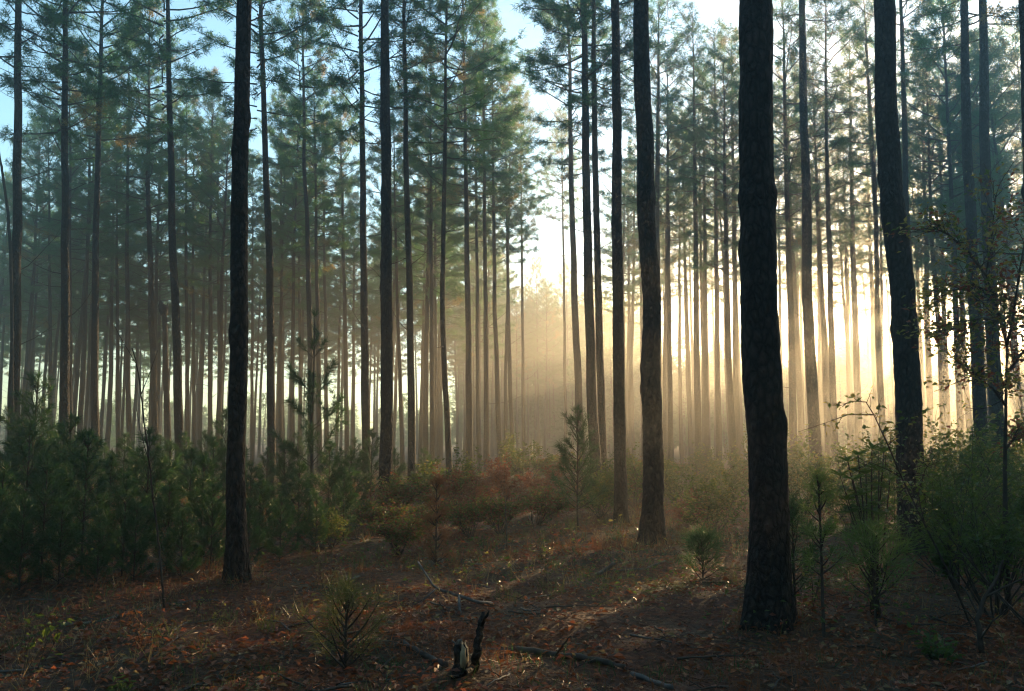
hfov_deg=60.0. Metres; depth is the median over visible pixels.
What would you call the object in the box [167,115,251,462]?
pine tree
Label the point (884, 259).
pine tree
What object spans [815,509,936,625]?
leafy shrub
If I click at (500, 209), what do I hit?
pine tree
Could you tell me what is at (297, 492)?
pine sapling
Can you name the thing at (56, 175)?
pine tree
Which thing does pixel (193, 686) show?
twig
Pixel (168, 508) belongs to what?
pine sapling
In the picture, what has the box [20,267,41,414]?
pine tree
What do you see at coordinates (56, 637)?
leafy weed
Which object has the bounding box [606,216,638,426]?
pine tree
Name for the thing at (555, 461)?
leafy shrub
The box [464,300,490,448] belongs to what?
pine tree
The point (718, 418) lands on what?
pine tree
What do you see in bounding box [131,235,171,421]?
pine tree
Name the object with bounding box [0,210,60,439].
pine tree
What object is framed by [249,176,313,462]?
pine tree
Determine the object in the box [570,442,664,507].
leafy shrub
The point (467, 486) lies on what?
leafy shrub
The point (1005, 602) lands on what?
leafy shrub
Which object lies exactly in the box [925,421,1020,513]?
leafy shrub
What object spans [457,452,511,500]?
leafy shrub
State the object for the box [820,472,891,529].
leafy shrub
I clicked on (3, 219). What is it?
pine tree
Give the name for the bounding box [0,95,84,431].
pine tree
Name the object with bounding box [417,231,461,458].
pine tree
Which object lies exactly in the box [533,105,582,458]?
pine tree
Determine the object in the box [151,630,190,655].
twig
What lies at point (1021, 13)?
pine tree
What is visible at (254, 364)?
pine tree
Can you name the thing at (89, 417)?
pine tree
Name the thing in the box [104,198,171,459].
pine tree
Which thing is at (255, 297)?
pine tree
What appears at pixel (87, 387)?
pine tree
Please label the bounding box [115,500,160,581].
pine sapling
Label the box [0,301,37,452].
pine tree
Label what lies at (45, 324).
pine tree
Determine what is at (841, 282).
pine tree
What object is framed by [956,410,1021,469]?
leafy shrub
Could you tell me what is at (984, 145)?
pine tree
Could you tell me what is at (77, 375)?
pine tree
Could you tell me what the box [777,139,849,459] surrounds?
pine tree
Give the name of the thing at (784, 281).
pine tree
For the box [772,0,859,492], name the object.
pine tree
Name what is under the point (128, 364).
pine tree
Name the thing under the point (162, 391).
pine tree
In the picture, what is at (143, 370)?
pine tree
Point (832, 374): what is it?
pine tree
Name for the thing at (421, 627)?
fallen branch
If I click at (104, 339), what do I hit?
pine tree
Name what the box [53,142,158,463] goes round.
pine tree
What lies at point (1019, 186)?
pine tree
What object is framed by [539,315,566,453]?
pine tree
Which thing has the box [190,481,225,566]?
pine sapling
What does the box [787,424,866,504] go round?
leafy shrub
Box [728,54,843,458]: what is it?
pine tree
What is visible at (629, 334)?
pine tree
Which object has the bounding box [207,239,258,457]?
pine tree
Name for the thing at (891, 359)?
pine tree
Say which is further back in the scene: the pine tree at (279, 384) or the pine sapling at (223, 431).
the pine tree at (279, 384)
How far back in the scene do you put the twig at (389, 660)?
6.49 m
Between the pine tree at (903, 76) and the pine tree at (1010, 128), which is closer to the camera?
the pine tree at (903, 76)
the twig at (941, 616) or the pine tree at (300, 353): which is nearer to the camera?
the twig at (941, 616)
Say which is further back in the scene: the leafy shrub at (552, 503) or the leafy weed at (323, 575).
the leafy shrub at (552, 503)
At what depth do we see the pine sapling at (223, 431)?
21.79 m
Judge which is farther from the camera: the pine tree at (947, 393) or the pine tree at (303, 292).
the pine tree at (303, 292)
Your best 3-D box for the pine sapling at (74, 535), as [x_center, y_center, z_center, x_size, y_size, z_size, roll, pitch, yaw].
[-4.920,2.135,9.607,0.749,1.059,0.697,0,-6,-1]
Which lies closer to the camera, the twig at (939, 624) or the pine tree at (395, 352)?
the twig at (939, 624)
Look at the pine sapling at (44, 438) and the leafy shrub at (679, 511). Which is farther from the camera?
the pine sapling at (44, 438)
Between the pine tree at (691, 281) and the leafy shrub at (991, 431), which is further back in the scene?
the pine tree at (691, 281)
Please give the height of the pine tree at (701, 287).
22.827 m
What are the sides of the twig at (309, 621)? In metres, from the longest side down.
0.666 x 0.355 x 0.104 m
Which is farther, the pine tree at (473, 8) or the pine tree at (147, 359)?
the pine tree at (147, 359)
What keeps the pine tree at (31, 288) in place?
on the ground
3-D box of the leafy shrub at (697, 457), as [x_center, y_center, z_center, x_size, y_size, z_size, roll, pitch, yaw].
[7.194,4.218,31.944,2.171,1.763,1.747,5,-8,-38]
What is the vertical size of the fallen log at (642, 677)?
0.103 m
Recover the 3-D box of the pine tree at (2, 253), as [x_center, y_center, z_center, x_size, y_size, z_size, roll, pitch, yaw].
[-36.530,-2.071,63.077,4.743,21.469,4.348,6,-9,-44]
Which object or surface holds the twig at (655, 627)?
on the ground
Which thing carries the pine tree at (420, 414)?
on the ground
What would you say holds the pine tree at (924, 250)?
on the ground
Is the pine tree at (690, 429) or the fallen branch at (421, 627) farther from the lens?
the pine tree at (690, 429)
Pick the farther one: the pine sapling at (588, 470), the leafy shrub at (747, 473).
the leafy shrub at (747, 473)
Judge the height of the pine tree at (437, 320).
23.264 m
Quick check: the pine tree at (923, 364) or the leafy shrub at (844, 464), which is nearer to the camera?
the leafy shrub at (844, 464)
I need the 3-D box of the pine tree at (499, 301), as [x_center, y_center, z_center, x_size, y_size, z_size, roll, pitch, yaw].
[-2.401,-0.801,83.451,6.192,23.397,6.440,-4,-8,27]
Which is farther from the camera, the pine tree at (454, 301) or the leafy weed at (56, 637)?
the pine tree at (454, 301)
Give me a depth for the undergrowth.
9.39 m
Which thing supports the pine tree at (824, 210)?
on the ground
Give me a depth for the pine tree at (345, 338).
50.82 m
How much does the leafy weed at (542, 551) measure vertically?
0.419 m
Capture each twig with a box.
[0,661,83,672]
[45,641,83,666]
[144,617,222,624]
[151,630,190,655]
[177,663,245,690]
[260,612,289,631]
[271,670,329,690]
[284,608,355,627]
[293,684,351,690]
[313,679,375,689]
[339,656,395,679]
[347,626,396,634]
[347,636,403,644]
[430,601,450,608]
[460,577,494,588]
[471,641,514,651]
[484,669,510,685]
[504,591,539,608]
[508,610,581,614]
[520,607,541,615]
[545,598,616,607]
[558,658,594,684]
[630,633,701,648]
[654,626,671,638]
[677,644,765,659]
[686,679,730,690]
[691,579,743,582]
[770,671,805,689]
[897,616,987,628]
[927,602,970,620]
[929,614,973,628]
[948,659,998,669]
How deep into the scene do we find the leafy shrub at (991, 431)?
18.45 m
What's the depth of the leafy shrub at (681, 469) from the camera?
32.81 m
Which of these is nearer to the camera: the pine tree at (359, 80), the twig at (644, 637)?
the twig at (644, 637)
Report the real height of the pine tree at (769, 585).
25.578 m
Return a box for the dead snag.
[158,300,171,460]
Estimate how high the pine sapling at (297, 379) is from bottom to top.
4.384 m
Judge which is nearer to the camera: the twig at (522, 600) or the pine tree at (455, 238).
the twig at (522, 600)
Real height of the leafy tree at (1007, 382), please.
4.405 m
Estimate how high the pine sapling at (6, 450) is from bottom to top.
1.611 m
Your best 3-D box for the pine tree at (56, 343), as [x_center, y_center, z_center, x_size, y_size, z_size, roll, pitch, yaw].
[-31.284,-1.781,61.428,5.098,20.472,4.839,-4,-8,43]
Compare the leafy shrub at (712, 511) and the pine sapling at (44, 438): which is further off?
the pine sapling at (44, 438)
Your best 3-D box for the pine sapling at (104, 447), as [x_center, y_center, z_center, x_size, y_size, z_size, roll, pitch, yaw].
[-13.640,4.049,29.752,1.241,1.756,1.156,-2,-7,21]
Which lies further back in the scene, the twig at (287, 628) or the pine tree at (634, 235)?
the pine tree at (634, 235)
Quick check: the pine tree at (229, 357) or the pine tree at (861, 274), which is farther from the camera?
the pine tree at (229, 357)
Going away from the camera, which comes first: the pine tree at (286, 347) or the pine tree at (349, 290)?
the pine tree at (349, 290)
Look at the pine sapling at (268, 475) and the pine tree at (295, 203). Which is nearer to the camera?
the pine sapling at (268, 475)
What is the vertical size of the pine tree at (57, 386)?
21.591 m
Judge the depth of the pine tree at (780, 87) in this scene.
41.83 m
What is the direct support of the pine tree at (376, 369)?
on the ground
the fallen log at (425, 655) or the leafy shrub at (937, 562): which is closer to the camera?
the fallen log at (425, 655)
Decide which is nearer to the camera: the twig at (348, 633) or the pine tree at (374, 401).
the twig at (348, 633)
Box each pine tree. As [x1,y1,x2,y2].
[0,0,116,485]
[0,0,165,462]
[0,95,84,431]
[0,110,93,464]
[0,170,32,354]
[0,170,41,367]
[0,179,75,440]
[0,207,103,453]
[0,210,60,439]
[0,224,24,340]
[0,224,32,425]
[0,260,41,366]
[0,279,9,367]
[0,279,9,368]
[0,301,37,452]
[4,235,53,408]
[7,329,39,383]
[9,31,117,439]
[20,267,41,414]
[21,261,53,437]
[26,48,146,467]
[27,187,102,427]
[29,0,185,484]
[29,175,91,442]
[34,280,77,431]
[35,270,77,400]
[37,102,137,434]
[38,243,107,349]
[43,292,78,423]
[52,237,104,394]
[52,312,80,367]
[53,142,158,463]
[53,218,138,443]
[58,24,180,467]
[72,186,147,452]
[72,293,103,379]
[73,236,122,441]
[73,297,120,450]
[75,323,107,449]
[76,0,215,469]
[76,224,135,445]
[76,258,121,449]
[77,268,125,375]
[79,105,154,466]
[87,0,234,476]
[99,205,167,463]
[99,255,149,418]
[100,97,207,462]
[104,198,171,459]
[113,150,202,445]
[113,208,207,423]
[114,278,162,454]
[123,321,149,453]
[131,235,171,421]
[131,333,149,446]
[134,272,191,444]
[139,281,172,407]
[143,74,228,468]
[150,113,224,464]
[151,66,262,470]
[157,274,184,387]
[160,270,179,434]
[165,144,229,449]
[165,194,227,458]
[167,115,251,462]
[167,272,217,447]
[169,206,229,446]
[170,0,347,496]
[172,272,216,441]
[177,118,269,471]
[179,213,229,447]
[179,250,229,361]
[181,288,217,412]
[183,255,229,393]
[190,312,229,405]
[196,220,261,444]
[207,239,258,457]
[207,276,264,402]
[213,313,249,406]
[219,153,286,462]
[222,0,276,582]
[225,263,265,386]
[227,231,287,462]
[248,141,325,468]
[248,216,296,413]
[248,243,289,457]
[248,269,276,385]
[249,0,352,477]
[249,85,313,457]
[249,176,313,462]
[250,251,320,395]
[253,128,345,460]
[258,95,335,466]
[261,197,322,444]
[266,294,298,399]
[267,61,359,474]
[272,199,338,451]
[275,258,306,456]
[284,239,342,389]
[285,280,328,446]
[286,0,441,487]
[286,181,351,374]
[287,300,322,444]
[288,100,359,462]
[294,285,338,430]
[295,86,377,468]
[295,251,347,456]
[304,302,351,454]
[305,304,337,395]
[312,176,359,459]
[314,191,380,462]
[327,247,359,455]
[328,286,360,445]
[329,245,380,447]
[336,282,369,437]
[343,80,441,474]
[347,0,455,490]
[351,255,380,422]
[351,271,394,455]
[355,207,422,368]
[355,295,401,450]
[356,174,433,415]
[356,262,379,452]
[358,0,433,507]
[359,213,418,345]
[360,301,406,395]
[367,214,424,458]
[371,171,463,465]
[374,41,463,473]
[374,92,487,470]
[390,0,513,482]
[391,113,481,433]
[393,331,405,396]
[395,284,429,454]
[398,0,526,472]
[400,248,463,349]
[404,197,463,461]
[405,181,464,464]
[413,172,478,462]
[416,264,464,367]
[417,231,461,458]
[419,50,537,473]
[427,1,524,474]
[429,323,456,376]
[436,18,541,467]
[436,221,519,460]
[437,299,475,454]
[446,192,512,460]
[448,284,491,393]
[448,305,475,423]
[449,242,493,460]
[449,283,500,423]
[456,182,527,460]
[458,216,519,396]
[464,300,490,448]
[469,103,541,462]
[472,250,528,456]
[474,102,550,466]
[483,294,519,445]
[489,276,519,431]
[491,83,564,464]
[497,285,545,455]
[499,0,633,474]
[504,310,536,451]
[506,0,654,488]
[511,300,554,445]
[514,297,550,453]
[520,256,554,455]
[520,319,554,452]
[524,280,571,456]
[526,0,670,475]
[531,307,572,452]
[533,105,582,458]
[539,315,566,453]
[543,294,584,377]
[544,263,584,452]
[568,282,611,361]
[574,0,736,363]
[576,0,633,524]
[579,171,675,460]
[592,166,661,463]
[593,239,639,354]
[601,136,639,460]
[601,155,679,459]
[601,239,630,330]
[603,0,668,547]
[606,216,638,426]
[610,76,676,332]
[623,1,715,460]
[624,231,671,336]
[632,181,692,416]
[634,102,705,460]
[637,237,682,428]
[654,1,738,475]
[654,64,737,466]
[654,107,713,463]
[660,117,702,464]
[660,140,711,415]
[660,166,698,361]
[660,238,676,331]
[662,105,731,463]
[663,49,796,471]
[664,209,711,457]
[669,0,739,471]
[675,238,712,396]
[680,32,801,280]
[686,137,741,466]
[686,233,720,451]
[687,24,790,465]
[690,141,740,349]
[702,219,722,459]
[706,157,744,460]
[720,0,874,459]
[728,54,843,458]
[737,0,799,634]
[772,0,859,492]
[773,55,869,467]
[773,61,868,427]
[773,72,839,350]
[774,139,822,402]
[776,152,839,456]
[776,159,835,451]
[776,240,785,297]
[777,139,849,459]
[779,0,874,468]
[781,198,824,422]
[796,173,874,465]
[799,143,847,455]
[799,247,833,378]
[799,251,816,333]
[799,261,824,325]
[809,28,879,456]
[811,0,934,471]
[812,123,873,465]
[823,234,869,401]
[832,29,928,414]
[832,111,887,461]
[833,236,862,457]
[836,182,889,434]
[842,0,952,253]
[842,128,917,390]
[843,175,889,445]
[848,200,873,439]
[854,38,997,447]
[864,247,916,440]
[873,0,929,555]
[873,0,1021,456]
[897,28,960,456]
[898,0,1021,447]
[899,116,947,453]
[908,62,972,446]
[908,64,1022,447]
[908,136,950,358]
[910,191,933,456]
[911,160,955,447]
[913,24,1023,427]
[913,207,949,398]
[914,0,1020,452]
[920,0,1023,254]
[922,146,1014,414]
[923,242,952,439]
[927,115,968,446]
[928,18,1023,442]
[929,255,968,407]
[942,84,1023,442]
[946,159,1016,413]
[956,135,1023,445]
[970,20,1023,389]
[998,206,1018,445]
[1000,138,1023,299]
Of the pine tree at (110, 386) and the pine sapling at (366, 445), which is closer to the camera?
the pine sapling at (366, 445)
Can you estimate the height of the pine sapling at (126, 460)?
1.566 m
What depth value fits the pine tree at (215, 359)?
117.30 m
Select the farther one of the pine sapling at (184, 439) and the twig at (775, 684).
the pine sapling at (184, 439)
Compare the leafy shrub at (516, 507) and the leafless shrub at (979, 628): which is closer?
the leafless shrub at (979, 628)
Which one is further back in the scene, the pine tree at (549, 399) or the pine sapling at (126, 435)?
the pine tree at (549, 399)
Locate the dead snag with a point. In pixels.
(163, 309)
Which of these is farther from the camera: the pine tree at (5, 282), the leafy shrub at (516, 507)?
the pine tree at (5, 282)
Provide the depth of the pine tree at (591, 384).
27.52 m
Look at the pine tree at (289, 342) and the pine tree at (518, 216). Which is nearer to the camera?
the pine tree at (518, 216)
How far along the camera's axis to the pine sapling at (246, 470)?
28.69 m
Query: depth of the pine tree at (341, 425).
89.33 m
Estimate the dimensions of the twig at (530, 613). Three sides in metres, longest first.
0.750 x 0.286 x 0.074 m
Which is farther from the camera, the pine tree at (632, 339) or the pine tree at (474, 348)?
the pine tree at (474, 348)
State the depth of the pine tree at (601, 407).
28.31 m
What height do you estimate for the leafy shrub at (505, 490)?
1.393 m
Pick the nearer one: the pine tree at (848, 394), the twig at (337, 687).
the twig at (337, 687)
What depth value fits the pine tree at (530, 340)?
96.37 m
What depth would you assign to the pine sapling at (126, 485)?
10.40 m
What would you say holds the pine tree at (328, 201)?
on the ground
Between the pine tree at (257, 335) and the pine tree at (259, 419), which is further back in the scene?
the pine tree at (259, 419)
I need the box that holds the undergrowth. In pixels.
[0,461,1023,690]
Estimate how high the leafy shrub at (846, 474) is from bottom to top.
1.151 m
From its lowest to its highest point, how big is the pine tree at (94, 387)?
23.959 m
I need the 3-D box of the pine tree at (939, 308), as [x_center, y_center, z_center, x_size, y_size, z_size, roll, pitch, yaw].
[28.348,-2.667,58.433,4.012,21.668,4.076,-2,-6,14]
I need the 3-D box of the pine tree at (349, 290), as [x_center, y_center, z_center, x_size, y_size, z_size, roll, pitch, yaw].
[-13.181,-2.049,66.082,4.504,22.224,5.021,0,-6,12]
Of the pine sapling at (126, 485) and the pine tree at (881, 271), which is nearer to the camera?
the pine sapling at (126, 485)
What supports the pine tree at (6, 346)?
on the ground
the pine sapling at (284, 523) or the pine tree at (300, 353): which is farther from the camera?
the pine tree at (300, 353)
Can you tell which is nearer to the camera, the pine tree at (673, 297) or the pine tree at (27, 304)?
the pine tree at (673, 297)
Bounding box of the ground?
[0,427,1023,690]
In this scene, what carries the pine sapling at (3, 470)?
on the ground
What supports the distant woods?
on the ground
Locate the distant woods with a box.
[0,278,1023,456]
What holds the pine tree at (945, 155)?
on the ground
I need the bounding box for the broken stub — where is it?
[451,611,489,679]
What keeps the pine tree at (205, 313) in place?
on the ground
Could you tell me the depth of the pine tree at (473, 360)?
70.73 m
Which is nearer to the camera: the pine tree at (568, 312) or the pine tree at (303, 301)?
the pine tree at (303, 301)
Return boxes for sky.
[0,0,1023,430]
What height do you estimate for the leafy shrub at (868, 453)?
2.204 m
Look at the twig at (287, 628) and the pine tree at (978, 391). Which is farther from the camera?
the pine tree at (978, 391)
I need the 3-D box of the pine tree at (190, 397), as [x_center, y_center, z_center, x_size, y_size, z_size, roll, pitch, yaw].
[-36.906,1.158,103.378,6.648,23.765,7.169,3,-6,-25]
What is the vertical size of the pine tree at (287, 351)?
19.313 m
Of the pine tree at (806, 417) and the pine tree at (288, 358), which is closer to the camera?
the pine tree at (806, 417)
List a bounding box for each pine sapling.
[0,368,77,512]
[0,440,21,534]
[0,448,29,518]
[0,450,80,580]
[0,460,44,574]
[0,490,53,593]
[2,418,66,534]
[3,411,37,496]
[23,422,77,498]
[24,412,98,540]
[28,496,99,584]
[29,424,59,479]
[45,426,125,572]
[71,430,116,516]
[75,507,124,587]
[77,452,140,541]
[87,469,165,575]
[94,441,116,483]
[101,431,143,489]
[108,444,164,518]
[111,423,188,544]
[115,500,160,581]
[140,438,185,516]
[145,432,168,482]
[146,478,199,571]
[155,508,207,579]
[164,444,218,538]
[170,431,202,487]
[170,453,225,560]
[189,434,226,522]
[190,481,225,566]
[191,405,252,497]
[193,430,219,480]
[245,459,255,486]
[245,461,277,518]
[246,473,289,552]
[248,446,280,496]
[257,439,303,519]
[257,492,303,560]
[268,306,359,516]
[275,460,319,541]
[281,562,401,670]
[285,432,309,485]
[295,491,330,552]
[300,439,350,525]
[322,470,361,541]
[323,447,348,495]
[325,449,373,514]
[341,437,361,483]
[353,427,394,501]
[393,447,410,484]
[410,447,434,483]
[545,404,610,529]
[676,521,735,578]
[789,490,830,605]
[793,462,859,636]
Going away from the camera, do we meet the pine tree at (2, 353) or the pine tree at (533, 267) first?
the pine tree at (2, 353)
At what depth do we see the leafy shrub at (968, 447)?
13.65 m
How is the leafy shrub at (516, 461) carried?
on the ground
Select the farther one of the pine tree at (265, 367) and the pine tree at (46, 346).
the pine tree at (265, 367)
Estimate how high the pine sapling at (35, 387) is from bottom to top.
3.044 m
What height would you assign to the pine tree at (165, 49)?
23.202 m
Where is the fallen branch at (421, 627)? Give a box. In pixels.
[377,619,454,631]
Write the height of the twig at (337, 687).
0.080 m
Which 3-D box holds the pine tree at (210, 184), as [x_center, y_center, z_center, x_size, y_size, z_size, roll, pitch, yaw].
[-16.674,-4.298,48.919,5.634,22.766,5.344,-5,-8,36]
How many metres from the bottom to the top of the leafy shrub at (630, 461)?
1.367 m
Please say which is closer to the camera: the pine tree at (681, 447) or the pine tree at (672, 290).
the pine tree at (681, 447)
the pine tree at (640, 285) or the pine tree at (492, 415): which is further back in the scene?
the pine tree at (492, 415)
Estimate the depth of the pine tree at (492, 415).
96.09 m
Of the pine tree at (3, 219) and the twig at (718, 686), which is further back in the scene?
the pine tree at (3, 219)
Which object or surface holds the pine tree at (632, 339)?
on the ground
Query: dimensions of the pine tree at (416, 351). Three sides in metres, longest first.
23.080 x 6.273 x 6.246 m
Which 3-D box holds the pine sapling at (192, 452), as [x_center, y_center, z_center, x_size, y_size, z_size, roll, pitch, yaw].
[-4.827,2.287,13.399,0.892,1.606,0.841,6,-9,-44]
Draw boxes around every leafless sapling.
[0,154,13,462]
[114,325,165,608]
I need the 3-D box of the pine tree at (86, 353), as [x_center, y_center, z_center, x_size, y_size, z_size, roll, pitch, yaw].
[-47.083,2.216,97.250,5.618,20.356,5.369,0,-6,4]
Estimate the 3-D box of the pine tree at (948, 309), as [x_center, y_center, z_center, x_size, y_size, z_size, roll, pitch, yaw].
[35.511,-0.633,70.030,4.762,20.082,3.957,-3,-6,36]
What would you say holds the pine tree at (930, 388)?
on the ground
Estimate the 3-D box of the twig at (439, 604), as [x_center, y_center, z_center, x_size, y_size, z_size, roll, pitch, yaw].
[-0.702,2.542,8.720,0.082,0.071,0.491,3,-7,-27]
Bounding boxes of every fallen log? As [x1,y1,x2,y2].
[400,639,448,667]
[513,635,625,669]
[630,671,673,689]
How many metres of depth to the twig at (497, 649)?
7.04 m
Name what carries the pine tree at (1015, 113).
on the ground
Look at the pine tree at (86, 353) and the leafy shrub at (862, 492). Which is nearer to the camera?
the leafy shrub at (862, 492)
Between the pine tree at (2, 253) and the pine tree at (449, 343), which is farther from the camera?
the pine tree at (449, 343)
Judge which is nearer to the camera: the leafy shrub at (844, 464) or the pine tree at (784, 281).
the leafy shrub at (844, 464)
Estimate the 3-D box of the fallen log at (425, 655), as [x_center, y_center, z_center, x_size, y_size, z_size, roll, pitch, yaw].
[-0.646,2.309,6.626,0.100,0.093,0.741,4,-7,-31]
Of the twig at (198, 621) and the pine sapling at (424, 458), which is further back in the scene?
the pine sapling at (424, 458)
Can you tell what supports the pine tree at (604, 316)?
on the ground
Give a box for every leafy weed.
[14,597,73,673]
[106,672,136,690]
[113,605,180,650]
[205,602,229,623]
[238,589,271,621]
[312,547,352,597]
[529,536,554,562]
[791,553,830,609]
[841,554,900,617]
[906,620,965,664]
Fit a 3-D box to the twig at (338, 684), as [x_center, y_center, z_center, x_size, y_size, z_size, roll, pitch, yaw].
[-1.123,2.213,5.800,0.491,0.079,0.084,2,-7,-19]
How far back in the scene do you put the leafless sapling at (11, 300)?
24.65 m
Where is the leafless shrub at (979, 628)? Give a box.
[950,560,1023,652]
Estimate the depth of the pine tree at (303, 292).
65.24 m
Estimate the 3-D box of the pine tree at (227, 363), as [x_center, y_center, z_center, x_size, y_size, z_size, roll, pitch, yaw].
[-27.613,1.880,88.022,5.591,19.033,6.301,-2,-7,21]
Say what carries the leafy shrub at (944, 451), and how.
on the ground
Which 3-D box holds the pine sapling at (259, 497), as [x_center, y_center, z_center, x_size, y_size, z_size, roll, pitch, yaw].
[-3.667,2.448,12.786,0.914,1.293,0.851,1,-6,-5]
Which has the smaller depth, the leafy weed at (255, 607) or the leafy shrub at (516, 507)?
the leafy weed at (255, 607)
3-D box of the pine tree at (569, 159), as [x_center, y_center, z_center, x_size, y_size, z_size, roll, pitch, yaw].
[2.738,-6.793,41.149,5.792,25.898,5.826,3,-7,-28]
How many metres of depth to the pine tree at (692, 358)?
69.66 m
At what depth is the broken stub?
6.08 m
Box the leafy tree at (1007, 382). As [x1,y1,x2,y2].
[879,147,1023,611]
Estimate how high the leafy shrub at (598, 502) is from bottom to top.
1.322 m
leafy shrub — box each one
[296,502,353,547]
[342,490,419,536]
[362,506,430,554]
[363,465,444,511]
[404,443,490,507]
[404,498,447,536]
[431,461,498,509]
[437,491,494,537]
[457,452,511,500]
[469,485,536,533]
[479,457,547,504]
[486,429,557,480]
[514,460,564,493]
[523,478,574,524]
[525,452,579,482]
[563,459,613,517]
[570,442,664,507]
[609,451,641,479]
[626,456,664,494]
[627,446,682,491]
[664,457,704,501]
[664,459,691,477]
[665,461,746,534]
[665,488,715,523]
[680,438,735,481]
[697,453,748,495]
[711,461,748,495]
[722,424,789,472]
[737,435,839,514]
[747,448,805,496]
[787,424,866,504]
[790,446,846,484]
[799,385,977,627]
[805,429,896,517]
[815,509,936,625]
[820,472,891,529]
[827,464,864,489]
[829,455,1012,574]
[830,442,899,614]
[854,420,1023,537]
[862,416,1023,532]
[863,427,963,493]
[895,467,1023,617]
[899,419,1023,584]
[903,452,1023,624]
[921,504,1023,590]
[923,403,1023,506]
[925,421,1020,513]
[952,418,1023,513]
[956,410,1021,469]
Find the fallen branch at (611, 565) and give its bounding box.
[597,560,664,575]
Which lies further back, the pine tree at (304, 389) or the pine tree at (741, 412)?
the pine tree at (304, 389)
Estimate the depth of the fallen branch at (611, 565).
11.12 m
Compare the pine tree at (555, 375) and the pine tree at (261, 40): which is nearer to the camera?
the pine tree at (261, 40)
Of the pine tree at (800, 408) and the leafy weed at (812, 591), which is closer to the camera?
the leafy weed at (812, 591)
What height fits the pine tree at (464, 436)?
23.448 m
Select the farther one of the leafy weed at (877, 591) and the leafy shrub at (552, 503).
the leafy shrub at (552, 503)
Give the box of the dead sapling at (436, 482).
[417,472,458,567]
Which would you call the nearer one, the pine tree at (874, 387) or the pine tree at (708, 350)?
the pine tree at (874, 387)
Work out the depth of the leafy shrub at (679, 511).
17.67 m
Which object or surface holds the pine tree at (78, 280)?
on the ground
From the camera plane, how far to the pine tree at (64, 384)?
27.51 m
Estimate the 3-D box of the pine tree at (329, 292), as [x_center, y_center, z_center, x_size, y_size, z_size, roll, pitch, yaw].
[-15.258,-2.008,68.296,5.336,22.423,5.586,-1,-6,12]
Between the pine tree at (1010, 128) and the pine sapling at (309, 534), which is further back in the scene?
the pine tree at (1010, 128)
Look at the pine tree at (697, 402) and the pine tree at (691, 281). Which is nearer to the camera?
the pine tree at (697, 402)
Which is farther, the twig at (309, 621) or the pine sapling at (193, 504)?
the pine sapling at (193, 504)
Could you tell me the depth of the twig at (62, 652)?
6.68 m
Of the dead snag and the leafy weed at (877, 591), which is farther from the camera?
the dead snag
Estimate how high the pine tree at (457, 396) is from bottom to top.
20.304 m
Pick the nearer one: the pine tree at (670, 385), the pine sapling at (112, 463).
the pine sapling at (112, 463)
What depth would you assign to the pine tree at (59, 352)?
90.62 m
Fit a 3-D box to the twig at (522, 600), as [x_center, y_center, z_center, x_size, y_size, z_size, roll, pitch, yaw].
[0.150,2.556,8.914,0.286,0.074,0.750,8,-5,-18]
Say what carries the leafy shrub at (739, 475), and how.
on the ground
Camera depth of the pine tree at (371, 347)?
87.21 m
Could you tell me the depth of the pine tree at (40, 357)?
95.80 m
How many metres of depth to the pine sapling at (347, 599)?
6.39 m
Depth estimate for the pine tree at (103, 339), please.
96.07 m
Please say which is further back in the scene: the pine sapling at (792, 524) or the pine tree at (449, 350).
the pine tree at (449, 350)
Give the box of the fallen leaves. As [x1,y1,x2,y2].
[0,502,1023,690]
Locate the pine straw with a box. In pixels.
[0,493,1023,690]
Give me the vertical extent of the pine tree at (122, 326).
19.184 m
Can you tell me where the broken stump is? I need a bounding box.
[451,639,468,674]
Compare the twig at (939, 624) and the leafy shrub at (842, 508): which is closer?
the twig at (939, 624)
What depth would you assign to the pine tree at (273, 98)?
55.23 m
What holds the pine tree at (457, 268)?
on the ground
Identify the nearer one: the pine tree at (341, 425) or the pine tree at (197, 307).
the pine tree at (197, 307)
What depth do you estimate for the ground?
8.35 m
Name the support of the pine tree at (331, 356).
on the ground
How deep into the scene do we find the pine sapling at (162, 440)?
28.77 m
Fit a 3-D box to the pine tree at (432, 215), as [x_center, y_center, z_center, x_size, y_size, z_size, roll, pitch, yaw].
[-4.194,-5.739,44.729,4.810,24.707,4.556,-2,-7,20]
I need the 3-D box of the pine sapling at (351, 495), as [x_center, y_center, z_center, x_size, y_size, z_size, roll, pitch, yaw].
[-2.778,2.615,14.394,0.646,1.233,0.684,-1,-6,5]
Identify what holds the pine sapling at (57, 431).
on the ground
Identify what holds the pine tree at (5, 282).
on the ground
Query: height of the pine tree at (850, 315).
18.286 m
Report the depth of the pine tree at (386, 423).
21.22 m
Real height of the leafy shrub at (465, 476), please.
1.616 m
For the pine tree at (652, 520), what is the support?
on the ground
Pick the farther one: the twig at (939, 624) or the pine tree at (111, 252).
the pine tree at (111, 252)
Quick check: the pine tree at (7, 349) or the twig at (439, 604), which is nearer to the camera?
the twig at (439, 604)
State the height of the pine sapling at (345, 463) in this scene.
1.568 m
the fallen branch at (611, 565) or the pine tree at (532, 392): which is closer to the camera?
the fallen branch at (611, 565)
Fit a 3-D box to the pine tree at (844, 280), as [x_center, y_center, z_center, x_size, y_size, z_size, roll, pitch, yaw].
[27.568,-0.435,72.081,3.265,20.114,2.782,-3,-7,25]
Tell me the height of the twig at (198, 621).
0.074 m
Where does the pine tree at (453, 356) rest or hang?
on the ground
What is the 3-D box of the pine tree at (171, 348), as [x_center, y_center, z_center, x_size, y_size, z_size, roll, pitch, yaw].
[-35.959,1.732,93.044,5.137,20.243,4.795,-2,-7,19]
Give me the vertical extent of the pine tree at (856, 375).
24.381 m
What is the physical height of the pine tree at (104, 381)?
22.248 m
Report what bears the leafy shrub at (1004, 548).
on the ground
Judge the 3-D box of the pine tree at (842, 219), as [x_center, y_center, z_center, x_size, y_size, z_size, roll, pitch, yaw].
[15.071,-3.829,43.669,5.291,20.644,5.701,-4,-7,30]

